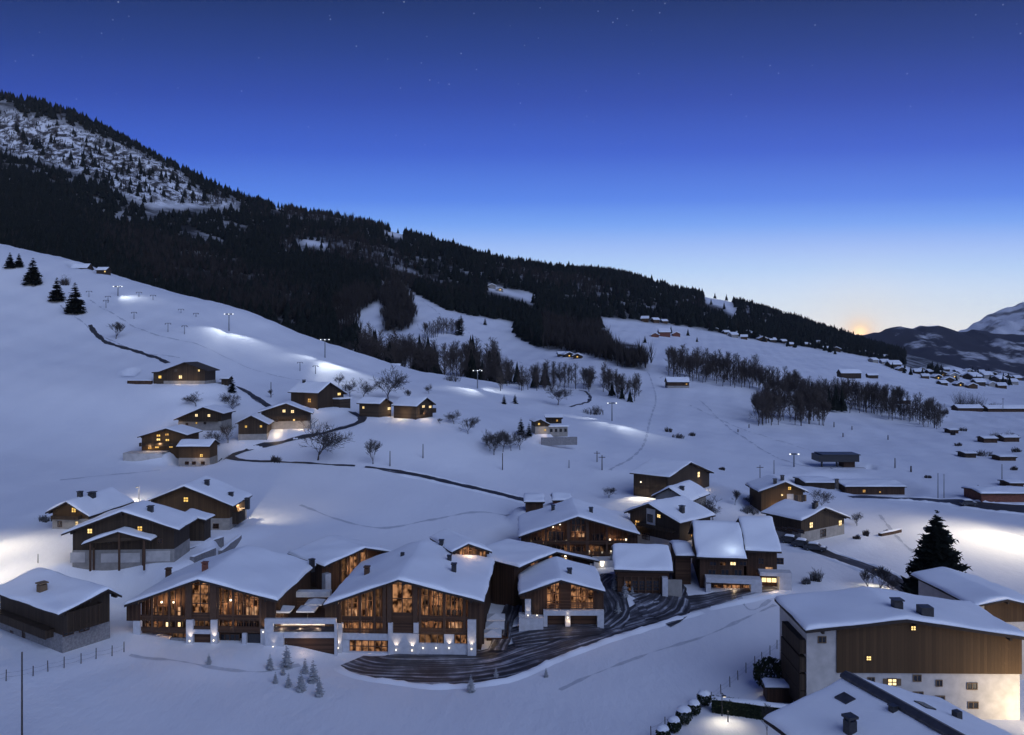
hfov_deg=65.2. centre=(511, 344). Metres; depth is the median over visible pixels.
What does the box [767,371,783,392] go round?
bare tree
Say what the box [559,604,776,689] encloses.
footpath
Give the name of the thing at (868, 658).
window
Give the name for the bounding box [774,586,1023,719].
apartment house
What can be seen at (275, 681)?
young fir
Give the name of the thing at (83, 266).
hut
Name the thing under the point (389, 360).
spruce tree
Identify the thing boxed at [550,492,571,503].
shed
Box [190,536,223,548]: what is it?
retaining wall
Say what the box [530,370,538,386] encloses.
spruce tree
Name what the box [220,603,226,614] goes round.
window
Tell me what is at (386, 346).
bare tree
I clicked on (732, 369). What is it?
bare tree
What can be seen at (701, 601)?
access road
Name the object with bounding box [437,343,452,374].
bare tree
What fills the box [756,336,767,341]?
village house
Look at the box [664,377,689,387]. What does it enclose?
chalet
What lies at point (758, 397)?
bare tree
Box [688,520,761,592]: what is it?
chalet
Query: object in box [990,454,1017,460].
shed
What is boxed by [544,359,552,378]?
bare tree
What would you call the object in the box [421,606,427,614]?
window
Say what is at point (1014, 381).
village house
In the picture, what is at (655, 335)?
village house
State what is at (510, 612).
side lane
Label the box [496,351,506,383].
spruce tree
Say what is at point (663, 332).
village house
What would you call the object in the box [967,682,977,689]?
window
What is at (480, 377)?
spruce tree
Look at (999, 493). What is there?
shed
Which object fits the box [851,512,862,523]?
bare tree
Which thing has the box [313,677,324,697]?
young fir
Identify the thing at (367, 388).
bare tree
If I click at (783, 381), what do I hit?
bare tree
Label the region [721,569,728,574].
window
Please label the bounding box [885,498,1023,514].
snow bank
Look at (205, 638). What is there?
garage door
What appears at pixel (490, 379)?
spruce tree
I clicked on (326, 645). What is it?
garage door
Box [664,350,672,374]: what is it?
bare tree
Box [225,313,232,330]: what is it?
lift mast
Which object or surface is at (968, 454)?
shed
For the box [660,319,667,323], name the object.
village house
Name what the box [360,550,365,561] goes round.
window
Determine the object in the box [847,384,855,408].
bare tree
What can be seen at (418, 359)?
bare tree
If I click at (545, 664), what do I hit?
snow bank
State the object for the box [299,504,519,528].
footpath
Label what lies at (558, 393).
bare tree
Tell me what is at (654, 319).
village house
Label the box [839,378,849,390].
bare tree
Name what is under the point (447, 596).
window
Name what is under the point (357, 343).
spruce tree
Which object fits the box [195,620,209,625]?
window
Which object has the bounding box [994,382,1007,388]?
village house
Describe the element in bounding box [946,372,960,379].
village house
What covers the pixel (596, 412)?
shrub
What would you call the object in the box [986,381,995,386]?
village house
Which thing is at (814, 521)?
farmhouse
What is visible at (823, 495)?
bare tree
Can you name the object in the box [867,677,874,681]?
window
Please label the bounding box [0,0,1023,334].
sky
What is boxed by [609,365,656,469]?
ski track
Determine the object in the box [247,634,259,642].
garage door
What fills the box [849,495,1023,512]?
road
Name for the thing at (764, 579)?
window
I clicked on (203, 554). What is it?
retaining wall
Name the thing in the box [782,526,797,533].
window
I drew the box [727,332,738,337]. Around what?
village house
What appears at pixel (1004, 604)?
house
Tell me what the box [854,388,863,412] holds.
bare tree
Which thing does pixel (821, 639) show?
window
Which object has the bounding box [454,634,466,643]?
window
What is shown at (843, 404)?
spruce tree
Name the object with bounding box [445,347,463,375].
bare tree
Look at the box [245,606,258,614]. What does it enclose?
window
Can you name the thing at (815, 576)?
shrub
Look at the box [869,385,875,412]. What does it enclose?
bare tree
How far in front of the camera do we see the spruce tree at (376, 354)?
430.04 m
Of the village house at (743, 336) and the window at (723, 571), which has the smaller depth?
the window at (723, 571)
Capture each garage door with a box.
[70,552,84,562]
[101,553,117,562]
[120,553,139,562]
[146,551,169,561]
[194,634,209,642]
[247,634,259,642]
[285,638,333,653]
[547,616,564,624]
[570,616,596,623]
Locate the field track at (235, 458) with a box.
[218,455,354,465]
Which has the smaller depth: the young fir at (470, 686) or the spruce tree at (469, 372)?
the young fir at (470, 686)
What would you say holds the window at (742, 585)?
in the chalet at (718, 548)
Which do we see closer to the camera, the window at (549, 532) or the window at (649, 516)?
the window at (549, 532)
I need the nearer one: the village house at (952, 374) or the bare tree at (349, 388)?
the bare tree at (349, 388)
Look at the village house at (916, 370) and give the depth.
990.22 m
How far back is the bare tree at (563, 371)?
438.47 m
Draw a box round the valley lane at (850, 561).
[789,542,903,591]
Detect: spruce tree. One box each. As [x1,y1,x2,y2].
[2,255,15,268]
[15,253,24,266]
[21,258,42,285]
[47,278,65,301]
[63,283,86,313]
[79,156,84,166]
[92,157,97,166]
[110,177,114,185]
[126,163,130,173]
[228,379,236,392]
[354,332,360,352]
[371,330,380,359]
[385,342,393,362]
[411,335,424,371]
[431,348,438,373]
[455,319,463,334]
[464,349,476,377]
[470,358,476,379]
[478,359,487,380]
[488,368,498,382]
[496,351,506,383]
[512,363,519,382]
[517,419,525,434]
[525,424,531,435]
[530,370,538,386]
[539,367,550,385]
[608,382,615,395]
[619,389,623,398]
[627,390,632,401]
[827,389,831,410]
[828,343,832,352]
[831,385,841,410]
[839,388,847,411]
[894,510,972,594]
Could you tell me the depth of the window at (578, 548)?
151.89 m
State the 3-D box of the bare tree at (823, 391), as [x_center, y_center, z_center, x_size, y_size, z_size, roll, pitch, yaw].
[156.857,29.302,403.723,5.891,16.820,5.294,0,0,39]
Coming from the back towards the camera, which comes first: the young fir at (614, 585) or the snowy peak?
the snowy peak
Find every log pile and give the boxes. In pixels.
[127,380,152,383]
[878,528,901,535]
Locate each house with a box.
[488,283,495,288]
[556,351,564,356]
[562,351,573,356]
[572,353,583,358]
[641,316,648,322]
[650,317,659,322]
[650,333,659,336]
[657,328,670,336]
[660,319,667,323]
[671,331,680,336]
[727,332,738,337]
[740,334,747,339]
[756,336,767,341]
[763,671,1011,734]
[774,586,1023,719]
[867,357,878,362]
[878,359,888,364]
[884,360,901,367]
[894,366,905,370]
[910,567,1023,679]
[912,368,923,373]
[920,373,929,378]
[924,369,933,374]
[929,374,942,379]
[935,380,948,385]
[940,376,955,382]
[942,367,949,371]
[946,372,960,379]
[951,381,964,386]
[957,371,967,376]
[961,372,982,379]
[963,382,978,388]
[969,378,986,385]
[979,371,993,378]
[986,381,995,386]
[990,375,1006,381]
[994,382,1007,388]
[1006,378,1018,384]
[1011,375,1022,380]
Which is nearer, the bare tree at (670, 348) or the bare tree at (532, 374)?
the bare tree at (532, 374)
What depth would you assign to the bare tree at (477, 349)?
458.97 m
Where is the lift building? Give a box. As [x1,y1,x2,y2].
[833,478,906,494]
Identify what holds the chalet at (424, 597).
on the snow ground
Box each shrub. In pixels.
[38,514,51,522]
[60,273,70,284]
[271,456,281,462]
[444,374,460,381]
[583,405,603,414]
[672,434,684,438]
[740,503,758,513]
[753,656,781,687]
[801,577,810,584]
[806,568,823,581]
[862,529,870,536]
[949,389,971,403]
[964,392,987,405]
[976,449,992,456]
[1011,447,1021,451]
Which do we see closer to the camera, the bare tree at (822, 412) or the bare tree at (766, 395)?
the bare tree at (766, 395)
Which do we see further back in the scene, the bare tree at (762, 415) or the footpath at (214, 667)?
the bare tree at (762, 415)
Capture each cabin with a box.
[235,413,273,440]
[356,397,392,416]
[391,396,435,419]
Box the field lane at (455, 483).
[365,466,523,501]
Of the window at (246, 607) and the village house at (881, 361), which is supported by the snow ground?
the village house at (881, 361)
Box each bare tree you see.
[107,322,124,336]
[182,391,201,403]
[202,429,224,441]
[218,423,235,438]
[220,391,241,407]
[298,417,354,459]
[334,372,344,382]
[341,378,356,394]
[351,331,377,352]
[355,326,382,354]
[355,329,367,354]
[356,378,375,396]
[362,321,374,355]
[364,335,382,357]
[364,439,381,460]
[373,364,409,398]
[377,336,391,360]
[378,329,386,359]
[385,334,407,362]
[387,326,402,362]
[392,334,399,362]
[396,336,408,365]
[397,334,416,366]
[399,341,418,368]
[406,333,415,367]
[413,345,434,371]
[414,335,441,372]
[423,347,439,372]
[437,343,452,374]
[438,343,451,374]
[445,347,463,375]
[445,409,460,421]
[452,340,460,375]
[455,342,468,361]
[456,352,465,375]
[456,354,464,376]
[458,416,478,431]
[459,339,476,370]
[462,345,470,374]
[463,343,485,366]
[472,338,483,361]
[475,352,483,373]
[476,351,491,378]
[481,352,507,382]
[481,356,489,380]
[481,429,495,441]
[483,349,493,359]
[483,436,494,447]
[485,433,504,451]
[488,340,501,364]
[490,345,504,382]
[497,430,511,448]
[500,358,514,373]
[502,432,517,447]
[512,429,528,447]
[517,366,525,390]
[522,365,539,389]
[527,361,542,374]
[540,364,550,384]
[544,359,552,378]
[545,380,571,404]
[557,363,568,386]
[571,363,581,388]
[597,365,607,391]
[602,486,616,494]
[629,376,638,400]
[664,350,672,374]
[667,345,677,365]
[669,350,676,376]
[675,348,683,372]
[676,352,689,373]
[680,355,695,375]
[692,347,706,368]
[693,352,700,378]
[693,354,705,375]
[694,499,720,514]
[700,356,715,381]
[704,496,721,519]
[708,353,720,380]
[718,355,730,380]
[726,359,734,385]
[731,353,738,381]
[731,360,737,379]
[732,490,740,501]
[736,358,740,383]
[737,362,748,387]
[739,363,760,387]
[740,359,747,386]
[743,358,762,385]
[743,494,753,503]
[749,390,764,418]
[749,395,768,425]
[750,393,760,423]
[755,364,763,386]
[757,392,769,424]
[758,364,765,390]
[760,384,777,415]
[760,703,772,729]
[763,390,772,422]
[765,369,770,385]
[765,390,783,421]
[766,391,775,424]
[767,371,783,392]
[772,399,781,424]
[773,376,790,392]
[774,386,790,416]
[776,392,790,419]
[779,395,784,417]
[784,393,794,417]
[785,378,798,393]
[787,369,800,391]
[788,395,806,413]
[790,393,799,419]
[791,373,804,386]
[791,391,804,419]
[795,380,808,389]
[795,393,806,425]
[796,397,804,425]
[800,389,811,417]
[803,393,814,423]
[805,389,817,423]
[806,388,818,419]
[810,488,834,504]
[811,381,829,397]
[812,389,817,420]
[812,393,823,424]
[813,390,818,414]
[816,377,829,390]
[816,398,831,425]
[817,388,827,410]
[818,397,825,424]
[820,383,834,407]
[829,383,837,398]
[838,384,849,399]
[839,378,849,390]
[846,381,859,398]
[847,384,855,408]
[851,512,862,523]
[853,383,858,408]
[854,382,863,409]
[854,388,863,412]
[857,385,871,411]
[859,569,877,585]
[863,381,875,404]
[863,385,871,412]
[865,390,885,413]
[868,385,875,412]
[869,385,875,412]
[870,566,890,587]
[872,381,880,399]
[876,390,887,412]
[879,384,889,405]
[881,396,896,415]
[883,388,897,413]
[883,575,899,588]
[889,395,897,420]
[891,386,905,406]
[894,386,906,407]
[903,391,910,415]
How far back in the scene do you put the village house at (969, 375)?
1218.16 m
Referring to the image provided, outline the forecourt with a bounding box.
[511,624,603,645]
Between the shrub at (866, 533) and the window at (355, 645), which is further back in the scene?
the shrub at (866, 533)
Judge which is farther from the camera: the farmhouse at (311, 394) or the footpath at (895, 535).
the farmhouse at (311, 394)
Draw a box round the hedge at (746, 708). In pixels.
[710,695,787,719]
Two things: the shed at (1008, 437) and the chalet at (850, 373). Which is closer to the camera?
the shed at (1008, 437)
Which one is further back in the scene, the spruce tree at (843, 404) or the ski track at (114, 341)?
the spruce tree at (843, 404)
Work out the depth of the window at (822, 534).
164.33 m
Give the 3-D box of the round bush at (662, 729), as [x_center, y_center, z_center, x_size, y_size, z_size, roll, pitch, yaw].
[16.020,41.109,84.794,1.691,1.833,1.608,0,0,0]
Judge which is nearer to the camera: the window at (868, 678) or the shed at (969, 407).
the window at (868, 678)
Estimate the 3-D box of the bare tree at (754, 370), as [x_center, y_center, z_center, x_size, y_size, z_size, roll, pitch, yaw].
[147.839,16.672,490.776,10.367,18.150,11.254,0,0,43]
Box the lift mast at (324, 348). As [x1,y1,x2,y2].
[320,339,329,357]
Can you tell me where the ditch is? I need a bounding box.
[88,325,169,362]
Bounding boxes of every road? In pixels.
[215,382,270,406]
[600,573,629,628]
[633,586,777,620]
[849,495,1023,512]
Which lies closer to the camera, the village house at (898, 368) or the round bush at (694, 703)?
the round bush at (694, 703)
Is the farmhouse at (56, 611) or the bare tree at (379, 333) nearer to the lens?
the farmhouse at (56, 611)
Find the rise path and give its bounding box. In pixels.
[569,390,591,406]
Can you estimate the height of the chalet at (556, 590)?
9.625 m
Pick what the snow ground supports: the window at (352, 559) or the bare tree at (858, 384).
the bare tree at (858, 384)
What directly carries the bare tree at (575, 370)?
on the snow ground
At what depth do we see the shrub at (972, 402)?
519.96 m
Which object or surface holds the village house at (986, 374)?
on the snow ground
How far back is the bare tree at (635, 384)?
390.53 m
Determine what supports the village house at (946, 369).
on the snow ground
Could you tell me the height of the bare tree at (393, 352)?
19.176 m
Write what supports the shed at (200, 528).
on the snow ground
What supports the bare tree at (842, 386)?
on the snow ground
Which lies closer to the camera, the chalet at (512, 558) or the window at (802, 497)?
the chalet at (512, 558)
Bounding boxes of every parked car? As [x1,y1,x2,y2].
[779,534,796,542]
[791,537,808,546]
[803,541,826,551]
[958,498,977,505]
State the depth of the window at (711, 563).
131.50 m
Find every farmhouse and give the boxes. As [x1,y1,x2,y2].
[0,567,121,652]
[45,487,133,528]
[61,500,197,570]
[123,424,202,460]
[146,476,251,529]
[152,362,218,383]
[173,405,235,430]
[176,438,219,466]
[258,400,313,428]
[288,379,351,409]
[624,496,715,552]
[651,480,709,505]
[745,474,838,511]
[761,499,849,540]
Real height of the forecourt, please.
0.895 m
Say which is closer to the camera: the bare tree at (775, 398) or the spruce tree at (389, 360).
the bare tree at (775, 398)
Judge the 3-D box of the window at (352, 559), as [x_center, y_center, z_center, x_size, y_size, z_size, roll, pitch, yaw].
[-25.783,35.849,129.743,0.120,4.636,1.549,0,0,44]
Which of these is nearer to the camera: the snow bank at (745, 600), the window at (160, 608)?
the window at (160, 608)
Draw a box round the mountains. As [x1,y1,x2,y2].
[855,325,1023,380]
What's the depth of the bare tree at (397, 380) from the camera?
270.30 m
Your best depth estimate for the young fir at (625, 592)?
125.69 m
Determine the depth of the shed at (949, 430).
370.20 m
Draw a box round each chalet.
[124,546,315,644]
[287,535,392,593]
[323,539,494,655]
[429,529,492,556]
[486,539,599,605]
[517,497,639,567]
[518,556,605,631]
[529,417,576,444]
[544,414,562,423]
[611,543,681,596]
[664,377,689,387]
[669,540,694,584]
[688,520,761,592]
[736,516,791,590]
[836,369,861,377]
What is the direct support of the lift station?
on the snow ground
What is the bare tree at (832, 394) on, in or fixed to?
on the snow ground
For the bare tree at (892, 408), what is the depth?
429.37 m
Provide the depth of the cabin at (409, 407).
237.57 m
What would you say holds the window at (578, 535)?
in the chalet at (575, 525)
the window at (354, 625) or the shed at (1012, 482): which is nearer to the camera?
the window at (354, 625)
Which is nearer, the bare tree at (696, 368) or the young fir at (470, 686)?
the young fir at (470, 686)
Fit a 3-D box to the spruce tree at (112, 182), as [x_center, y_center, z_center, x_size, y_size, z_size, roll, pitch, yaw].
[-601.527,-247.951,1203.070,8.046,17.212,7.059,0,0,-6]
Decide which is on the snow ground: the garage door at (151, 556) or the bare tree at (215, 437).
the bare tree at (215, 437)
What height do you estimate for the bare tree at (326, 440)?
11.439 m
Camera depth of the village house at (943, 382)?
852.26 m
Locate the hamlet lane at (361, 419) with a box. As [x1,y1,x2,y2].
[223,411,366,459]
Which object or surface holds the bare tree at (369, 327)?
on the snow ground
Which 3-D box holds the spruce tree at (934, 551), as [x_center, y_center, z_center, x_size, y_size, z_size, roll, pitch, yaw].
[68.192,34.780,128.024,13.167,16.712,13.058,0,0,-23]
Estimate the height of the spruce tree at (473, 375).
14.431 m
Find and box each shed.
[185,508,214,540]
[219,376,232,385]
[523,493,544,511]
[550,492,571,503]
[761,677,792,702]
[943,428,959,432]
[950,404,983,411]
[956,450,977,457]
[961,486,1023,501]
[976,435,998,442]
[982,405,1023,411]
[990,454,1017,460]
[996,434,1020,441]
[998,479,1023,486]
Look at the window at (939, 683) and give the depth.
89.88 m
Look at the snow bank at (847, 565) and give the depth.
144.25 m
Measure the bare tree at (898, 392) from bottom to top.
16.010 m
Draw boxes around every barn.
[630,458,713,497]
[793,476,834,488]
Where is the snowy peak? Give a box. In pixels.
[958,302,1023,334]
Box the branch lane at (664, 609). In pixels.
[629,573,690,625]
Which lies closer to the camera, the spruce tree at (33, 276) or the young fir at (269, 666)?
the young fir at (269, 666)
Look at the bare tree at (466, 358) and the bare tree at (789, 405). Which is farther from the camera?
the bare tree at (466, 358)
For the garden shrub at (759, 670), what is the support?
on the snow ground
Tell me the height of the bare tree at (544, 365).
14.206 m
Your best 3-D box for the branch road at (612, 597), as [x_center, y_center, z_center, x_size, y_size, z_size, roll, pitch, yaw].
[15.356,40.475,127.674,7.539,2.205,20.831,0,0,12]
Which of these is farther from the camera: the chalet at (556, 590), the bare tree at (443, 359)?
the bare tree at (443, 359)
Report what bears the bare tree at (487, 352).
on the snow ground
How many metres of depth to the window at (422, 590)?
111.75 m
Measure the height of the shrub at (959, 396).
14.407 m
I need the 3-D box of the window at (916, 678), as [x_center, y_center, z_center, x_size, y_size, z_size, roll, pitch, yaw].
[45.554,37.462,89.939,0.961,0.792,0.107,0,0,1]
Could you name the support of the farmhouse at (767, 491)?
on the snow ground
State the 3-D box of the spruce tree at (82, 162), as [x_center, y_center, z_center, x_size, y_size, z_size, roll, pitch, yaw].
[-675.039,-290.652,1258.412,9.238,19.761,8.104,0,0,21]
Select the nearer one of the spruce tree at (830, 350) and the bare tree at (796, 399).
the bare tree at (796, 399)
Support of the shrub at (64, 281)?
on the snow ground
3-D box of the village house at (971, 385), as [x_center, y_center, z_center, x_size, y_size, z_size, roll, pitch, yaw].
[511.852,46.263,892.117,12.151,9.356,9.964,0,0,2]
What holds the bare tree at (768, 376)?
on the snow ground
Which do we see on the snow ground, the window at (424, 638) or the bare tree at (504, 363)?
the bare tree at (504, 363)
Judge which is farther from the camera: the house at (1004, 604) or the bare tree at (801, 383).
the bare tree at (801, 383)
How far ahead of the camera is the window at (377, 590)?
112.11 m
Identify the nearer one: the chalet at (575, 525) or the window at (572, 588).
the window at (572, 588)
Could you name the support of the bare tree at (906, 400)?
on the snow ground
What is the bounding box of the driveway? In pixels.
[341,604,659,683]
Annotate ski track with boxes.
[60,305,179,357]
[90,300,295,379]
[423,301,541,368]
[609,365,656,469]
[690,405,808,449]
[702,402,822,468]
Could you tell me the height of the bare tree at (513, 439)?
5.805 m
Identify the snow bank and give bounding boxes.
[334,610,704,689]
[397,473,523,503]
[403,469,522,496]
[707,592,783,610]
[812,553,897,590]
[830,550,905,578]
[881,496,1023,504]
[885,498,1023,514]
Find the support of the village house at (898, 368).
on the snow ground
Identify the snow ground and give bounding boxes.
[0,99,1023,734]
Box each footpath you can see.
[60,470,155,479]
[129,654,300,671]
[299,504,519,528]
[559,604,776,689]
[737,597,771,609]
[879,515,915,553]
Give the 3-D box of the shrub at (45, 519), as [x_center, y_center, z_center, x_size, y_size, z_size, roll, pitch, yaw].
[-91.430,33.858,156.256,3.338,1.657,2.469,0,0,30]
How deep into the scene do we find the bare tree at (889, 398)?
449.64 m
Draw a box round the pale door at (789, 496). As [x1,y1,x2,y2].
[787,494,792,499]
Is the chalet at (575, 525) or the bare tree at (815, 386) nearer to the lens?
the chalet at (575, 525)
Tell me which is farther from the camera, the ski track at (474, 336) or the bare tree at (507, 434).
the ski track at (474, 336)
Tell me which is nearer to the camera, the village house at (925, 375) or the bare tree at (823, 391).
the bare tree at (823, 391)
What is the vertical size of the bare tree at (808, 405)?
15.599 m
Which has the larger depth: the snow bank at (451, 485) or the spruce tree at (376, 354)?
the spruce tree at (376, 354)
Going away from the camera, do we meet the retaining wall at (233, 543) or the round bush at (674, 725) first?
the round bush at (674, 725)
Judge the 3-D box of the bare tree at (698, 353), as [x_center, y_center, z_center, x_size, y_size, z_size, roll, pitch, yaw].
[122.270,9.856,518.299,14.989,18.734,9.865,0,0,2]
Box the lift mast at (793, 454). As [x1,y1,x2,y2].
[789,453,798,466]
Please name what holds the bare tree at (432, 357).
on the snow ground
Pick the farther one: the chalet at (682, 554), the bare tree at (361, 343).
the bare tree at (361, 343)
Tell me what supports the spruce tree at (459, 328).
on the snow ground
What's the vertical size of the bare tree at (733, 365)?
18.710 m
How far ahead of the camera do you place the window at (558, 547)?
151.89 m
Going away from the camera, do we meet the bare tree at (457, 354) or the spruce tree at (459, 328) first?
the bare tree at (457, 354)
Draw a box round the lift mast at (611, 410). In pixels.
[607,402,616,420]
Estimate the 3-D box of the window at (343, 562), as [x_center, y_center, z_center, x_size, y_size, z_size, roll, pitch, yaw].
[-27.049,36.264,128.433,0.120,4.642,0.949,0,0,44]
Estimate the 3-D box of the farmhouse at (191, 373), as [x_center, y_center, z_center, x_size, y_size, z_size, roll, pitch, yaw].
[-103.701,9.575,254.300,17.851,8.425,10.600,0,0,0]
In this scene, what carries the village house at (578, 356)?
on the snow ground
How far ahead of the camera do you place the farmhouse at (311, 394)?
243.56 m
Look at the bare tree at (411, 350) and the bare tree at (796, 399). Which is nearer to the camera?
the bare tree at (796, 399)
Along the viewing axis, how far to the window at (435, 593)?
111.64 m
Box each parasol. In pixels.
[276,605,294,617]
[296,605,318,617]
[304,598,325,605]
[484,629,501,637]
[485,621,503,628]
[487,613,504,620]
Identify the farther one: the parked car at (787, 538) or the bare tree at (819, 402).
the bare tree at (819, 402)
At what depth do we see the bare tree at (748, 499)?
190.81 m
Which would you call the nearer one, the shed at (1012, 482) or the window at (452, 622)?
the window at (452, 622)
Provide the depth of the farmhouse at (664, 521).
154.17 m
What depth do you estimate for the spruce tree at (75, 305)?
328.35 m
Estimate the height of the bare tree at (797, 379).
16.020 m
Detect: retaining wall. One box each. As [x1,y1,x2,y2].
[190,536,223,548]
[190,547,215,562]
[218,535,241,554]
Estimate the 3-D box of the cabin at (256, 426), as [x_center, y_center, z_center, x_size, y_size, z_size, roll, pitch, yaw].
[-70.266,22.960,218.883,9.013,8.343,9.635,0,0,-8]
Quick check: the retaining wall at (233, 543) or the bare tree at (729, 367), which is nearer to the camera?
the retaining wall at (233, 543)
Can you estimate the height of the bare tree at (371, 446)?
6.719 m
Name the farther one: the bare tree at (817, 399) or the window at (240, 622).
the bare tree at (817, 399)
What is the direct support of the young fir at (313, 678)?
on the snow ground
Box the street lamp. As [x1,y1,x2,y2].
[721,693,725,715]
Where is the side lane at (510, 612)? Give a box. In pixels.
[488,604,519,649]
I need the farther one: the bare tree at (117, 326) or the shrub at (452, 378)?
the shrub at (452, 378)
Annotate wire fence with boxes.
[1,645,123,680]
[650,641,778,734]
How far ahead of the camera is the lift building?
225.50 m
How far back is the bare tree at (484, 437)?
225.30 m
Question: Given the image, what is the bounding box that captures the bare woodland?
[422,317,948,428]
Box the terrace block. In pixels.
[264,590,337,655]
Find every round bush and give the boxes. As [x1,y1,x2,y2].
[655,724,670,734]
[667,715,681,732]
[675,705,692,724]
[687,699,700,715]
[697,689,710,706]
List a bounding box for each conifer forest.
[0,90,941,374]
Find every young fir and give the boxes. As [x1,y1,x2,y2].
[205,656,212,664]
[266,654,274,670]
[272,672,277,683]
[279,646,294,669]
[281,667,285,675]
[284,672,291,687]
[294,670,307,692]
[301,659,308,673]
[307,660,318,683]
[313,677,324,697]
[466,675,475,692]
[611,575,616,589]
[614,601,621,613]
[621,583,628,597]
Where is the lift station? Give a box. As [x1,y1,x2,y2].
[811,452,865,468]
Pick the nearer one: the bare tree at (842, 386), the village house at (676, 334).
the bare tree at (842, 386)
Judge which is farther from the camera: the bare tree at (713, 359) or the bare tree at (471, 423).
the bare tree at (713, 359)
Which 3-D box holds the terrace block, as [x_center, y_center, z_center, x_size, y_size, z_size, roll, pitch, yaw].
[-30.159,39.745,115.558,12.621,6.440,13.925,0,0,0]
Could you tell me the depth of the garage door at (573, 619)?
118.49 m
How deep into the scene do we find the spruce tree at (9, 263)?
371.74 m
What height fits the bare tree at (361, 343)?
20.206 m
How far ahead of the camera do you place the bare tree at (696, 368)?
492.16 m
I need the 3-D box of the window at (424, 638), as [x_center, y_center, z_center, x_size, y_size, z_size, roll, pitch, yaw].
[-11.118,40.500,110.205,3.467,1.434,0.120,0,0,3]
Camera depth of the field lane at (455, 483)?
194.98 m
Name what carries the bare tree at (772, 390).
on the snow ground
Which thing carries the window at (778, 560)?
in the chalet at (762, 545)
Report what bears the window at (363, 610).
in the chalet at (424, 597)
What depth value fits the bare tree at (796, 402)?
380.86 m
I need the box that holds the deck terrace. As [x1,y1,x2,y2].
[486,620,508,640]
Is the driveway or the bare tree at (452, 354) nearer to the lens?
the driveway
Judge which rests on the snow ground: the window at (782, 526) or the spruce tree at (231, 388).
the spruce tree at (231, 388)
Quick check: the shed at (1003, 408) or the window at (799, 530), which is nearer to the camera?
the window at (799, 530)
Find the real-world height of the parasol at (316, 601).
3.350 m
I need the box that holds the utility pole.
[21,652,22,734]
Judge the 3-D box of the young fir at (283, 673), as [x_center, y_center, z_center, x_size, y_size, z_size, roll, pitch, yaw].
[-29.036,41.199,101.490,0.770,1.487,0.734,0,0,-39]
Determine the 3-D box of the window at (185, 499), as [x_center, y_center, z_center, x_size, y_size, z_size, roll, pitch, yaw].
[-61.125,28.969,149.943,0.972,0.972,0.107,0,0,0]
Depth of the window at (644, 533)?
156.02 m
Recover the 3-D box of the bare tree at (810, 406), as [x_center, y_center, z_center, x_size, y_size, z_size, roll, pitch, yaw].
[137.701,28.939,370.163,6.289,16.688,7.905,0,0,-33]
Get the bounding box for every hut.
[70,263,93,269]
[95,267,111,274]
[865,373,878,377]
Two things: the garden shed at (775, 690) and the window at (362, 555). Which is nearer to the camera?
the garden shed at (775, 690)
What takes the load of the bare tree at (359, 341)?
on the snow ground
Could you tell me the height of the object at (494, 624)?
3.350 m
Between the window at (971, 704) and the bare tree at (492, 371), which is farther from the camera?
the bare tree at (492, 371)
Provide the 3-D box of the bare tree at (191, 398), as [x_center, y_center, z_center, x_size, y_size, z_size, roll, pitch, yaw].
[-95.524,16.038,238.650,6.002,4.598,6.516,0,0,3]
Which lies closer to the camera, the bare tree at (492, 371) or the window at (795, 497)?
the window at (795, 497)
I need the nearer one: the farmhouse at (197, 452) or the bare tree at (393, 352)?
the farmhouse at (197, 452)
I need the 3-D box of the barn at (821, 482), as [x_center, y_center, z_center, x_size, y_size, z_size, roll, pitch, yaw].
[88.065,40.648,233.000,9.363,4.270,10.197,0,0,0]
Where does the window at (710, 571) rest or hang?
in the chalet at (718, 548)
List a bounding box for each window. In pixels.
[87,528,92,533]
[154,605,166,614]
[171,590,174,614]
[172,633,183,636]
[183,497,188,501]
[192,582,208,612]
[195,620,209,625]
[220,588,229,603]
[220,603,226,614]
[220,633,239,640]
[221,621,230,625]
[236,602,241,614]
[236,621,256,626]
[245,594,258,605]
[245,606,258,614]
[341,558,345,582]
[344,596,357,607]
[344,608,357,615]
[344,622,358,631]
[349,553,356,573]
[350,640,387,650]
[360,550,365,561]
[362,591,372,608]
[362,609,372,615]
[362,622,372,630]
[376,588,381,615]
[376,622,381,629]
[392,582,412,612]
[419,634,443,642]
[421,588,427,605]
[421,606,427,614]
[421,621,427,628]
[431,591,442,604]
[431,605,442,614]
[434,621,441,627]
[446,594,462,609]
[446,609,462,615]
[448,621,462,631]
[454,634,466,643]
[459,547,465,554]
[468,547,476,554]
[479,551,485,556]
[546,583,559,607]
[548,531,563,539]
[548,546,564,550]
[570,584,593,607]
[571,518,585,531]
[571,533,584,537]
[572,546,583,550]
[592,534,603,539]
[592,546,603,550]
[625,580,630,590]
[632,580,637,590]
[639,580,644,590]
[642,532,649,539]
[646,580,651,590]
[647,514,652,522]
[653,580,658,590]
[708,569,715,574]
[709,561,716,565]
[719,561,726,565]
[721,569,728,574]
[732,584,739,587]
[734,569,741,575]
[739,561,746,565]
[741,584,748,587]
[758,558,763,563]
[761,577,776,582]
[776,526,791,533]
[776,558,783,563]
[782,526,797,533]
[787,526,803,533]
[793,495,798,500]
[800,495,805,500]
[818,636,826,642]
[820,529,825,537]
[866,656,871,660]
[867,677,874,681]
[883,678,900,685]
[913,674,921,681]
[936,680,942,686]
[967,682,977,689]
[968,701,978,708]

